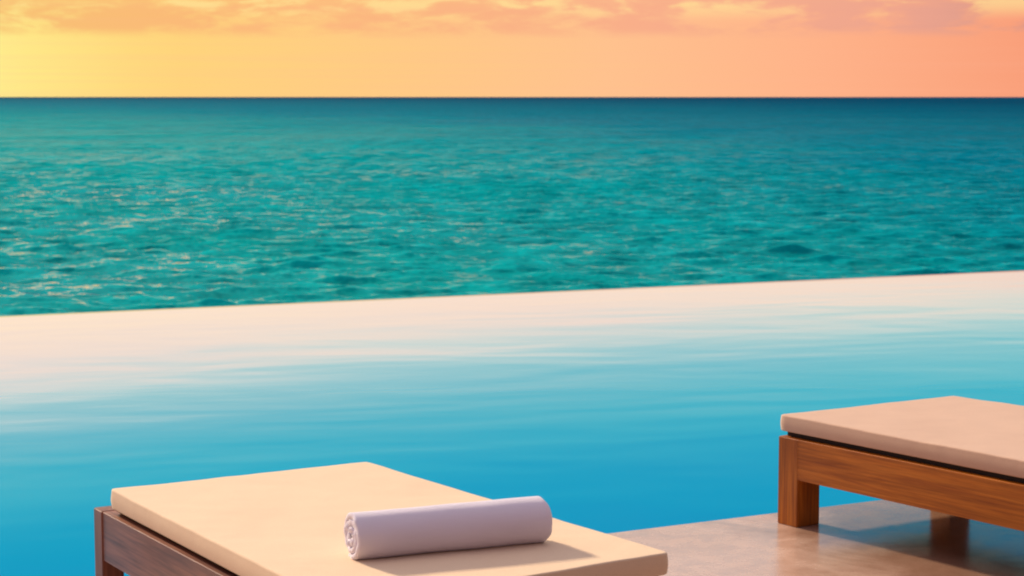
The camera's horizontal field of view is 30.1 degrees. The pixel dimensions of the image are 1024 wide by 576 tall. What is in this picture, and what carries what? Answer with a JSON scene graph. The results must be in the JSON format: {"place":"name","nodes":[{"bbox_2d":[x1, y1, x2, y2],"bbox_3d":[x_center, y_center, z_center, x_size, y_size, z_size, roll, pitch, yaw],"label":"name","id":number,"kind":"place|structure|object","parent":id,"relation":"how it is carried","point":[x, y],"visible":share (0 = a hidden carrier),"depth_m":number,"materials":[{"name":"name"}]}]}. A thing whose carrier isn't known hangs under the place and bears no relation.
{"place":"outdoors","nodes":[
{"label":"outdoors","id":0,"kind":"place"},
{"bbox_2d":[0,97,1023,315],"bbox_3d":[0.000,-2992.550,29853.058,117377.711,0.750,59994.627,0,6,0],"label":"sea","id":1,"kind":"structure","parent":0,"point":[122,203],"depth_m":147.28,"materials":[{"name":"liquid"}]},
{"bbox_2d":[0,270,1023,575],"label":"pool water","id":2,"kind":"structure","parent":0,"point":[622,410],"depth_m":10.85,"materials":[{"name":"blue liquid"}]},
{"bbox_2d":[0,0,1023,96],"label":"sky","id":3,"kind":"structure","parent":0,"point":[49,48],"materials":[{"name":"orange"}]},
{"bbox_2d":[608,500,1023,575],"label":"pool deck","id":4,"kind":"structure","parent":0,"point":[880,538],"depth_m":6.90,"materials":[{"name":"beige stone"}]},
{"bbox_2d":[94,462,667,575],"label":"sun lounger","id":5,"kind":"object","parent":4,"relation":"on","point":[286,523],"visible":0.81,"depth_m":5.41,"materials":[{"name":"beige fabric"}]},
{"bbox_2d":[344,496,551,559],"bbox_3d":[-0.170,0.637,5.072,0.556,0.124,0.128,-2,6,-22],"label":"rolled towel","id":6,"kind":"object","parent":5,"relation":"on","point":[442,527],"visible":1,"depth_m":5.02,"materials":[{"name":"white fabric"}]},
{"bbox_2d":[778,396,1023,530],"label":"sun lounger","id":7,"kind":"object","parent":4,"relation":"on","point":[962,457],"visible":1,"depth_m":6.89,"materials":[{"name":"brown wood"}]}
]}

